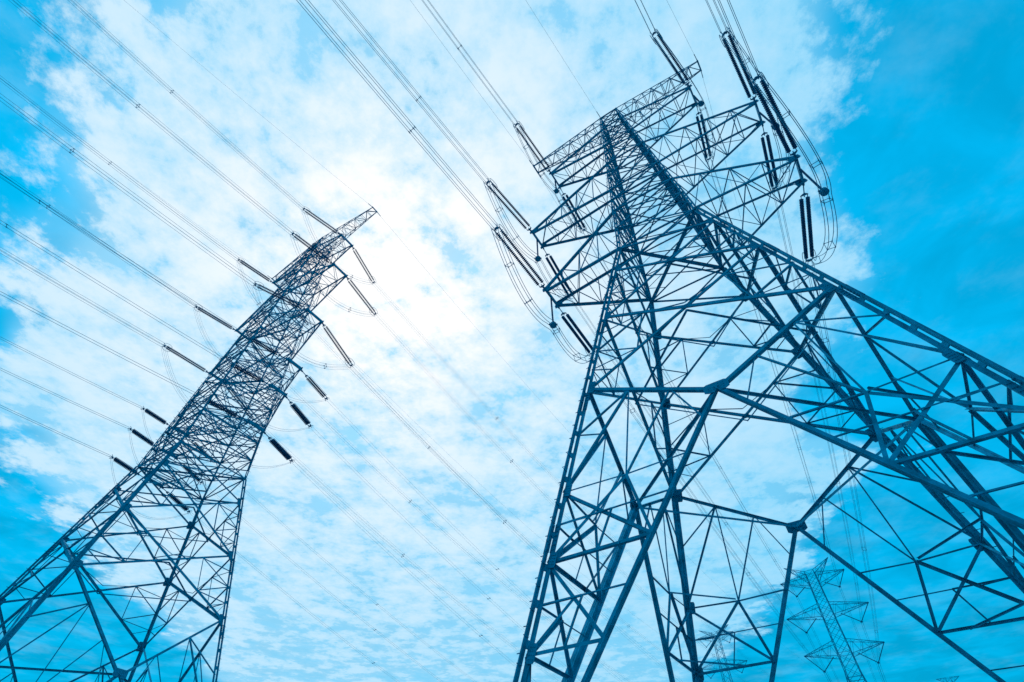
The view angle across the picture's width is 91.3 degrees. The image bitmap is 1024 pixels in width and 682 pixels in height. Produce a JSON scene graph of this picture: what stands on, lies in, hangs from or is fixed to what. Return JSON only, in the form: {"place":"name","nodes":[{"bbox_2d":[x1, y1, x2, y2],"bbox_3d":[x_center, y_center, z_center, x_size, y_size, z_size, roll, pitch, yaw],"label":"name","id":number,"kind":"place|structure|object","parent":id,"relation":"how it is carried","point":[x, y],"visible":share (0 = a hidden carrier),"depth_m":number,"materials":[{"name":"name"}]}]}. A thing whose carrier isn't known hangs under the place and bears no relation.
{"place":"outdoors","nodes":[
{"label":"outdoors","id":0,"kind":"place"},
{"bbox_2d":[1,405,110,456],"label":"conductor bundle","id":1,"kind":"object","parent":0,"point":[55,430],"visible":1,"depth_m":55.45,"materials":[{"name":"metal"}]},
{"bbox_2d":[1,368,129,428],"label":"conductor bundle","id":2,"kind":"object","parent":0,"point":[66,398],"visible":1,"depth_m":58.86,"materials":[{"name":"metal"}]},
{"bbox_2d":[1,337,141,408],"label":"conductor bundle","id":3,"kind":"object","parent":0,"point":[61,369],"visible":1,"depth_m":60.92,"materials":[{"name":"metal"}]},
{"bbox_2d":[0,291,204,399],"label":"conductor bundle","id":4,"kind":"object","parent":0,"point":[99,343],"visible":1,"depth_m":46.91,"materials":[{"name":"metal"}]},
{"bbox_2d":[0,0,1023,681],"label":"sky","id":5,"kind":"structure","parent":0,"point":[912,111],"materials":[{"name":"blue"}]},
{"bbox_2d":[698,625,746,681],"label":"transmission tower","id":6,"kind":"structure","parent":0,"point":[724,658],"depth_m":236.10,"materials":[{"name":"metal"}]},
{"bbox_3d":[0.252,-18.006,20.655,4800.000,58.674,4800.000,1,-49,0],"label":"ground","id":7,"kind":"structure","parent":0,"visible":0},
{"bbox_2d":[0,206,377,681],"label":"transmission tower","id":8,"kind":"structure","parent":7,"relation":"on","point":[75,562],"depth_m":51.48,"materials":[{"name":"metal"}]},
{"bbox_2d":[0,221,229,364],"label":"conductor bundle","id":9,"kind":"object","parent":8,"relation":"attached to","point":[108,287],"visible":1,"depth_m":48.95,"materials":[{"name":"metal"}]},
{"bbox_2d":[230,366,307,430],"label":"jumper cable","id":10,"kind":"object","parent":9,"relation":"hanging from","point":[251,410],"visible":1,"depth_m":51.77,"materials":[{"name":"metal"}]},
{"bbox_2d":[0,175,249,337],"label":"conductor bundle","id":11,"kind":"object","parent":8,"relation":"attached to","point":[122,254],"visible":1,"depth_m":50.99,"materials":[{"name":"metal"}]},
{"bbox_2d":[109,454,144,478],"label":"insulator string","id":12,"kind":"object","parent":8,"relation":"attached to","point":[122,463],"visible":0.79,"depth_m":57.01,"materials":[{"name":"ceramic"}]},
{"bbox_2d":[3,80,270,277],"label":"earth wire","id":13,"kind":"object","parent":8,"relation":"attached to","point":[142,184],"visible":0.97,"depth_m":85.21,"materials":[{"name":"metal"}]},
{"bbox_2d":[128,426,159,449],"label":"insulator string","id":14,"kind":"object","parent":8,"relation":"attached to","point":[144,437],"visible":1,"depth_m":60.78,"materials":[{"name":"ceramic"}]},
{"bbox_2d":[140,406,168,424],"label":"insulator string","id":15,"kind":"object","parent":8,"relation":"attached to","point":[153,415],"visible":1,"depth_m":63.75,"materials":[{"name":"ceramic"}]},
{"bbox_2d":[162,488,189,512],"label":"insulator string","id":16,"kind":"object","parent":8,"relation":"attached to","point":[175,500],"visible":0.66,"depth_m":59.24,"materials":[{"name":"ceramic"}]},
{"bbox_2d":[191,512,396,681],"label":"conductor bundle","id":17,"kind":"object","parent":16,"relation":"hanging from","point":[303,606],"visible":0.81,"depth_m":65.31,"materials":[{"name":"metal"}]},
{"bbox_2d":[162,343,208,372],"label":"insulator string","id":18,"kind":"object","parent":8,"relation":"attached to","point":[174,351],"visible":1,"depth_m":69.37,"materials":[{"name":"ceramic"}]},
{"bbox_2d":[1,248,163,345],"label":"conductor bundle","id":19,"kind":"object","parent":18,"relation":"attached to","point":[81,297],"visible":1,"depth_m":65.87,"materials":[{"name":"metal"}]},
{"bbox_2d":[176,459,202,484],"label":"insulator string","id":20,"kind":"object","parent":8,"relation":"attached to","point":[188,470],"visible":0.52,"depth_m":62.92,"materials":[{"name":"ceramic"}]},
{"bbox_2d":[203,485,441,680],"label":"conductor bundle","id":21,"kind":"object","parent":20,"relation":"hanging from","point":[330,592],"visible":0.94,"depth_m":69.95,"materials":[{"name":"metal"}]},
{"bbox_2d":[189,438,211,462],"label":"insulator string","id":22,"kind":"object","parent":8,"relation":"attached to","point":[201,449],"visible":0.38,"depth_m":65.88,"materials":[{"name":"ceramic"}]},
{"bbox_2d":[221,470,473,679],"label":"conductor bundle","id":23,"kind":"object","parent":22,"relation":"hanging from","point":[348,579],"visible":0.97,"depth_m":74.06,"materials":[{"name":"metal"}]},
{"bbox_2d":[194,304,235,329],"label":"insulator string","id":24,"kind":"object","parent":8,"relation":"attached to","point":[211,316],"visible":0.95,"depth_m":77.68,"materials":[{"name":"ceramic"}]},
{"bbox_2d":[0,170,194,307],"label":"conductor bundle","id":25,"kind":"object","parent":24,"relation":"attached to","point":[97,240],"visible":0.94,"depth_m":73.05,"materials":[{"name":"metal"}]},
{"bbox_2d":[194,306,271,375],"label":"jumper cable","id":26,"kind":"object","parent":24,"relation":"hanging from","point":[209,339],"visible":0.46,"depth_m":75.95,"materials":[{"name":"metal"}]},
{"bbox_2d":[205,396,247,421],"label":"insulator string","id":27,"kind":"object","parent":8,"relation":"attached to","point":[221,407],"visible":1,"depth_m":49.82,"materials":[{"name":"ceramic"}]},
{"bbox_2d":[204,400,288,467],"bbox_3d":[-26.898,10.157,50.460,0.420,4.305,10.582,-33,-57,26],"label":"jumper cable","id":28,"kind":"object","parent":27,"relation":"hanging from","point":[227,449],"visible":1,"depth_m":48.89,"materials":[{"name":"metal"}]},
{"bbox_2d":[224,384,255,420],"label":"insulator string","id":29,"kind":"object","parent":8,"relation":"attached to","point":[233,394],"visible":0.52,"depth_m":72.67,"materials":[{"name":"ceramic"}]},
{"bbox_2d":[161,344,254,424],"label":"jumper cable","id":30,"kind":"object","parent":29,"relation":"hanging from","point":[179,386],"visible":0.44,"depth_m":67.57,"materials":[{"name":"metal"}]},
{"bbox_2d":[266,432,558,679],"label":"conductor bundle","id":31,"kind":"object","parent":29,"relation":"attached to","point":[401,551],"visible":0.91,"depth_m":81.80,"materials":[{"name":"metal"}]},
{"bbox_2d":[124,0,371,206],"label":"earth wire","id":32,"kind":"object","parent":8,"relation":"attached to","point":[249,105],"visible":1,"depth_m":76.31,"materials":[{"name":"metal"}]},
{"bbox_2d":[229,362,270,385],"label":"insulator string","id":33,"kind":"object","parent":8,"relation":"attached to","point":[246,372],"visible":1,"depth_m":52.70,"materials":[{"name":"ceramic"}]},
{"bbox_2d":[237,259,271,281],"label":"insulator string","id":34,"kind":"object","parent":8,"relation":"attached to","point":[251,268],"visible":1,"depth_m":85.27,"materials":[{"name":"ceramic"}]},
{"bbox_2d":[0,76,237,260],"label":"conductor bundle","id":35,"kind":"object","parent":34,"relation":"attached to","point":[119,170],"visible":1,"depth_m":79.07,"materials":[{"name":"metal"}]},
{"bbox_2d":[250,343,276,373],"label":"insulator string","id":36,"kind":"object","parent":8,"relation":"attached to","point":[262,357],"visible":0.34,"depth_m":80.54,"materials":[{"name":"ceramic"}]},
{"bbox_2d":[277,374,631,681],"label":"conductor bundle","id":37,"kind":"object","parent":36,"relation":"attached to","point":[431,520],"visible":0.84,"depth_m":90.92,"materials":[{"name":"metal"}]},
{"bbox_2d":[247,335,286,359],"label":"insulator string","id":38,"kind":"object","parent":8,"relation":"attached to","point":[265,346],"visible":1,"depth_m":55.26,"materials":[{"name":"ceramic"}]},
{"bbox_2d":[264,432,293,463],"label":"insulator string","id":39,"kind":"object","parent":8,"relation":"attached to","point":[281,450],"visible":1,"depth_m":52.53,"materials":[{"name":"ceramic"}]},
{"bbox_2d":[291,462,534,680],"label":"conductor bundle","id":40,"kind":"object","parent":39,"relation":"attached to","point":[407,571],"visible":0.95,"depth_m":58.58,"materials":[{"name":"metal"}]},
{"bbox_2d":[253,281,306,309],"bbox_3d":[-28.706,-5.522,62.256,6.857,0.949,0.784,26,-53,-20],"label":"insulator string","id":41,"kind":"object","parent":8,"relation":"attached to","point":[276,294],"visible":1,"depth_m":62.01,"materials":[{"name":"ceramic"}]},
{"bbox_2d":[0,93,253,284],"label":"conductor bundle","id":42,"kind":"object","parent":41,"relation":"attached to","point":[124,189],"visible":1,"depth_m":56.55,"materials":[{"name":"metal"}]},
{"bbox_2d":[285,293,308,325],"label":"insulator string","id":43,"kind":"object","parent":8,"relation":"attached to","point":[307,323],"visible":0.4,"depth_m":88.04,"materials":[{"name":"ceramic"}]},
{"bbox_2d":[309,326,704,681],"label":"conductor bundle","id":44,"kind":"object","parent":43,"relation":"attached to","point":[467,482],"visible":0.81,"depth_m":99.33,"materials":[{"name":"metal"}]},
{"bbox_2d":[285,396,312,427],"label":"insulator string","id":45,"kind":"object","parent":8,"relation":"attached to","point":[299,413],"visible":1,"depth_m":55.27,"materials":[{"name":"ceramic"}]},
{"bbox_2d":[358,472,580,678],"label":"conductor bundle","id":46,"kind":"object","parent":45,"relation":"hanging from","point":[449,560],"visible":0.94,"depth_m":62.63,"materials":[{"name":"metal"}]},
{"bbox_2d":[290,231,332,263],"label":"insulator string","id":47,"kind":"object","parent":8,"relation":"attached to","point":[310,245],"visible":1,"depth_m":69.49,"materials":[{"name":"ceramic"}]},
{"bbox_2d":[11,0,292,232],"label":"conductor bundle","id":48,"kind":"object","parent":47,"relation":"attached to","point":[147,113],"visible":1,"depth_m":62.66,"materials":[{"name":"metal"}]},
{"bbox_2d":[301,370,327,400],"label":"insulator string","id":49,"kind":"object","parent":8,"relation":"attached to","point":[309,380],"visible":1,"depth_m":57.65,"materials":[{"name":"ceramic"}]},
{"bbox_2d":[326,400,617,677],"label":"conductor bundle","id":50,"kind":"object","parent":49,"relation":"hanging from","point":[441,513],"visible":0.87,"depth_m":63.08,"materials":[{"name":"metal"}]},
{"bbox_2d":[302,206,339,234],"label":"insulator string","id":51,"kind":"object","parent":8,"relation":"attached to","point":[315,217],"visible":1,"depth_m":78.72,"materials":[{"name":"ceramic"}]},
{"bbox_2d":[69,1,302,208],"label":"conductor bundle","id":52,"kind":"object","parent":51,"relation":"attached to","point":[183,101],"visible":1,"depth_m":71.78,"materials":[{"name":"metal"}]},
{"bbox_2d":[322,323,354,367],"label":"insulator string","id":53,"kind":"object","parent":8,"relation":"attached to","point":[333,337],"visible":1,"depth_m":65.03,"materials":[{"name":"ceramic"}]},
{"bbox_2d":[252,287,351,369],"bbox_3d":[-26.311,-0.780,62.314,0.490,6.701,15.443,-36,-58,28],"label":"jumper cable","id":54,"kind":"object","parent":53,"relation":"hanging from","point":[288,343],"visible":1,"depth_m":60.36,"materials":[{"name":"metal"}]},
{"bbox_2d":[352,366,677,679],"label":"conductor bundle","id":55,"kind":"object","parent":53,"relation":"attached to","point":[485,502],"visible":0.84,"depth_m":73.28,"materials":[{"name":"metal"}]},
{"bbox_2d":[346,277,377,315],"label":"insulator string","id":56,"kind":"object","parent":8,"relation":"attached to","point":[361,297],"visible":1,"depth_m":72.54,"materials":[{"name":"ceramic"}]},
{"bbox_2d":[290,232,374,316],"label":"jumper cable","id":57,"kind":"object","parent":56,"relation":"hanging from","point":[324,289],"visible":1,"depth_m":68.02,"materials":[{"name":"metal"}]},
{"bbox_2d":[374,314,744,681],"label":"conductor bundle","id":58,"kind":"object","parent":56,"relation":"attached to","point":[541,491],"visible":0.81,"depth_m":83.02,"materials":[{"name":"metal"}]},
{"bbox_2d":[352,247,375,282],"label":"insulator string","id":59,"kind":"object","parent":8,"relation":"attached to","point":[363,266],"visible":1,"depth_m":81.65,"materials":[{"name":"ceramic"}]},
{"bbox_2d":[301,209,374,284],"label":"jumper cable","id":60,"kind":"object","parent":59,"relation":"hanging from","point":[328,255],"visible":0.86,"depth_m":77.24,"materials":[{"name":"metal"}]},
{"bbox_2d":[375,287,776,679],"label":"conductor bundle","id":61,"kind":"object","parent":59,"relation":"attached to","point":[533,454],"visible":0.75,"depth_m":91.48,"materials":[{"name":"metal"}]},
{"bbox_2d":[277,283,729,679],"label":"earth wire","id":62,"kind":"object","parent":8,"relation":"attached to","point":[447,453],"visible":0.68,"depth_m":101.88,"materials":[{"name":"metal"}]},
{"bbox_2d":[378,213,820,673],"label":"earth wire","id":63,"kind":"object","parent":8,"relation":"attached to","point":[567,430],"visible":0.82,"depth_m":98.18,"materials":[{"name":"metal"}]},
{"bbox_2d":[513,60,1023,681],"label":"transmission tower","id":64,"kind":"structure","parent":7,"relation":"on","point":[903,464],"depth_m":24.58,"materials":[{"name":"metal"}]},
{"bbox_2d":[484,178,531,231],"bbox_3d":[-0.207,-13.383,49.824,0.804,1.255,6.827,-34,-57,26],"label":"insulator string","id":65,"kind":"object","parent":64,"relation":"attached to","point":[511,211],"visible":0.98,"depth_m":49.58,"materials":[{"name":"ceramic"}]},
{"bbox_2d":[334,1,488,182],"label":"conductor bundle","id":66,"kind":"object","parent":65,"relation":"attached to","point":[409,90],"visible":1,"depth_m":44.05,"materials":[{"name":"metal"}]},
{"bbox_2d":[491,224,544,288],"bbox_3d":[0.723,-6.811,41.246,0.804,1.553,6.782,-31,-56,25],"label":"insulator string","id":67,"kind":"object","parent":64,"relation":"attached to","point":[523,265],"visible":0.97,"depth_m":41.05,"materials":[{"name":"ceramic"}]},
{"bbox_2d":[297,0,495,229],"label":"conductor bundle","id":68,"kind":"object","parent":67,"relation":"attached to","point":[396,108],"visible":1,"depth_m":35.11,"materials":[{"name":"metal"}]},
{"bbox_2d":[513,121,550,172],"bbox_3d":[2.466,-21.936,56.984,0.804,1.276,6.824,-30,-56,24],"label":"insulator string","id":69,"kind":"object","parent":64,"relation":"attached to","point":[535,148],"visible":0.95,"depth_m":56.77,"materials":[{"name":"ceramic"}]},
{"bbox_2d":[423,0,516,121],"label":"conductor bundle","id":70,"kind":"object","parent":69,"relation":"attached to","point":[467,60],"visible":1,"depth_m":51.98,"materials":[{"name":"metal"}]},
{"bbox_2d":[534,240,541,261],"bbox_3d":[2.559,-9.158,50.148,0.571,3.760,0.560,37,-58,-27],"label":"jumper support","id":71,"kind":"object","parent":64,"relation":"hanging from","point":[536,259],"visible":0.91,"depth_m":48.91,"materials":[{"name":"metal"}]},
{"bbox_2d":[483,178,572,300],"bbox_3d":[2.432,-8.804,50.566,1.362,5.818,16.661,-27,-55,22],"label":"jumper cable","id":72,"kind":"object","parent":71,"relation":"hanging from","point":[521,239],"visible":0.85,"depth_m":47.52,"materials":[{"name":"metal"}]},
{"bbox_2d":[549,298,557,327],"bbox_3d":[3.332,-2.409,41.522,0.571,3.760,0.560,-35,-58,27],"label":"jumper support","id":73,"kind":"object","parent":64,"relation":"hanging from","point":[553,325],"visible":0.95,"depth_m":40.44,"materials":[{"name":"metal"}]},
{"bbox_2d":[490,225,594,363],"bbox_3d":[3.378,-2.268,42.021,0.971,6.062,16.626,-27,-55,22],"label":"jumper cable","id":74,"kind":"object","parent":73,"relation":"hanging from","point":[534,302],"visible":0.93,"depth_m":38.98,"materials":[{"name":"metal"}]},
{"bbox_2d":[553,180,559,193],"bbox_3d":[5.053,-17.853,57.702,0.571,2.960,0.560,37,-58,-27],"label":"jumper support","id":75,"kind":"object","parent":64,"relation":"hanging from","point":[555,191],"visible":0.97,"depth_m":56.71,"materials":[{"name":"metal"}]},
{"bbox_2d":[513,120,584,232],"bbox_3d":[5.030,-17.651,58.081,1.026,5.639,16.596,-26,-54,22],"label":"jumper cable","id":76,"kind":"object","parent":75,"relation":"hanging from","point":[544,174],"visible":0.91,"depth_m":54.93,"materials":[{"name":"metal"}]},
{"bbox_2d":[543,248,574,295],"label":"insulator string","id":77,"kind":"object","parent":64,"relation":"attached to","point":[557,269],"visible":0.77,"depth_m":54.03,"materials":[{"name":"ceramic"}]},
{"bbox_2d":[570,295,807,633],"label":"conductor bundle","id":78,"kind":"object","parent":77,"relation":"attached to","point":[681,457],"visible":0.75,"depth_m":78.47,"materials":[{"name":"metal"}]},
{"bbox_2d":[560,188,585,231],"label":"insulator string","id":79,"kind":"object","parent":64,"relation":"attached to","point":[573,214],"visible":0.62,"depth_m":62.30,"materials":[{"name":"ceramic"}]},
{"bbox_2d":[583,230,797,596],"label":"conductor bundle","id":80,"kind":"object","parent":79,"relation":"attached to","point":[690,419],"visible":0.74,"depth_m":91.52,"materials":[{"name":"metal"}]},
{"bbox_2d":[558,307,595,356],"bbox_3d":[5.913,-0.963,45.983,0.804,1.123,7.544,-24,-54,20],"label":"insulator string","id":81,"kind":"object","parent":64,"relation":"attached to","point":[579,332],"visible":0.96,"depth_m":45.82,"materials":[{"name":"ceramic"}]},
{"bbox_2d":[597,358,823,670],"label":"conductor bundle","id":82,"kind":"object","parent":81,"relation":"attached to","point":[705,512],"visible":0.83,"depth_m":68.07,"materials":[{"name":"metal"}]},
{"bbox_2d":[539,175,780,563],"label":"earth wire","id":83,"kind":"object","parent":64,"relation":"attached to","point":[647,351],"visible":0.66,"depth_m":87.03,"materials":[{"name":"metal"}]},
{"bbox_2d":[650,29,689,86],"bbox_3d":[16.121,-28.336,50.516,0.804,0.693,6.865,-35,-58,27],"label":"insulator string","id":84,"kind":"object","parent":64,"relation":"attached to","point":[676,63],"visible":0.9,"depth_m":50.39,"materials":[{"name":"ceramic"}]},
{"bbox_2d":[635,0,655,32],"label":"conductor bundle","id":85,"kind":"object","parent":84,"relation":"attached to","point":[643,17],"visible":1,"depth_m":48.23,"materials":[{"name":"metal"}]},
{"bbox_2d":[694,95,703,106],"bbox_3d":[19.069,-24.803,51.471,0.571,2.960,0.560,37,-58,-27],"label":"jumper support","id":86,"kind":"object","parent":64,"relation":"hanging from","point":[701,103],"visible":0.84,"depth_m":50.43,"materials":[{"name":"metal"}]},
{"bbox_2d":[650,29,714,161],"bbox_3d":[18.793,-24.435,51.873,1.584,6.081,16.571,-28,-55,23],"label":"jumper cable","id":87,"kind":"object","parent":86,"relation":"hanging from","point":[688,88],"visible":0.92,"depth_m":48.61,"materials":[{"name":"metal"}]},
{"bbox_2d":[696,105,712,160],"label":"insulator string","id":88,"kind":"object","parent":64,"relation":"attached to","point":[702,138],"visible":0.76,"depth_m":56.07,"materials":[{"name":"ceramic"}]},
{"bbox_2d":[707,161,840,588],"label":"conductor bundle","id":89,"kind":"object","parent":88,"relation":"attached to","point":[773,368],"visible":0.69,"depth_m":80.17,"materials":[{"name":"metal"}]},
{"bbox_2d":[719,28,756,101],"bbox_3d":[18.618,-22.174,40.749,0.804,0.838,6.863,-31,-56,25],"label":"insulator string","id":90,"kind":"object","parent":64,"relation":"attached to","point":[737,69],"visible":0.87,"depth_m":40.57,"materials":[{"name":"ceramic"}]},
{"bbox_2d":[706,0,727,32],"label":"conductor bundle","id":91,"kind":"object","parent":90,"relation":"attached to","point":[714,16],"visible":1,"depth_m":38.35,"materials":[{"name":"metal"}]},
{"bbox_2d":[759,112,779,129],"bbox_3d":[21.352,-18.477,41.794,0.571,3.760,0.560,-35,-58,27],"label":"jumper support","id":92,"kind":"object","parent":64,"relation":"hanging from","point":[765,117],"visible":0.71,"depth_m":41.79,"materials":[{"name":"metal"}]},
{"bbox_2d":[720,27,789,192],"bbox_3d":[21.273,-18.045,41.979,1.166,6.226,16.709,-27,-54,22],"label":"jumper cable","id":93,"kind":"object","parent":92,"relation":"hanging from","point":[743,65],"visible":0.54,"depth_m":38.91,"materials":[{"name":"metal"}]},
{"bbox_2d":[761,124,779,189],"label":"insulator string","id":94,"kind":"object","parent":64,"relation":"attached to","point":[771,157],"visible":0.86,"depth_m":46.07,"materials":[{"name":"ceramic"}]},
{"bbox_2d":[773,192,862,623],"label":"conductor bundle","id":95,"kind":"object","parent":94,"relation":"attached to","point":[817,389],"visible":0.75,"depth_m":68.06,"materials":[{"name":"metal"}]},
{"bbox_2d":[749,72,797,156],"bbox_3d":[17.553,-14.760,33.242,0.804,0.694,6.866,-33,-57,26],"label":"insulator string","id":96,"kind":"object","parent":64,"relation":"attached to","point":[773,120],"visible":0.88,"depth_m":32.97,"materials":[{"name":"ceramic"}]},
{"bbox_2d":[717,0,759,78],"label":"conductor bundle","id":97,"kind":"object","parent":96,"relation":"attached to","point":[741,35],"visible":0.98,"depth_m":30.39,"materials":[{"name":"metal"}]},
{"bbox_2d":[799,183,815,262],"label":"insulator string","id":98,"kind":"object","parent":64,"relation":"attached to","point":[809,223],"visible":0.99,"depth_m":38.31,"materials":[{"name":"ceramic"}]},
{"bbox_2d":[805,261,879,664],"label":"conductor bundle","id":99,"kind":"object","parent":98,"relation":"attached to","point":[848,470],"visible":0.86,"depth_m":61.14,"materials":[{"name":"metal"}]},
{"bbox_2d":[800,169,829,195],"bbox_3d":[20.378,-10.862,33.944,0.571,3.760,0.560,-35,-58,27],"label":"jumper support","id":100,"kind":"object","parent":64,"relation":"hanging from","point":[825,190],"visible":0.91,"depth_m":32.99,"materials":[{"name":"metal"}]},
{"bbox_2d":[750,71,837,265],"bbox_3d":[20.096,-10.133,33.998,1.606,5.292,16.699,-26,-54,21],"label":"jumper cable","id":101,"kind":"object","parent":100,"relation":"hanging from","point":[789,112],"visible":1,"depth_m":31.03,"materials":[{"name":"metal"}]},
{"bbox_2d":[780,557,884,681],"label":"transmission tower","id":102,"kind":"structure","parent":7,"relation":"on","point":[845,638],"depth_m":140.60,"materials":[{"name":"metal"}]},
{"bbox_2d":[701,71,827,555],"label":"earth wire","id":103,"kind":"object","parent":102,"relation":"attached to","point":[741,221],"visible":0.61,"depth_m":65.56,"materials":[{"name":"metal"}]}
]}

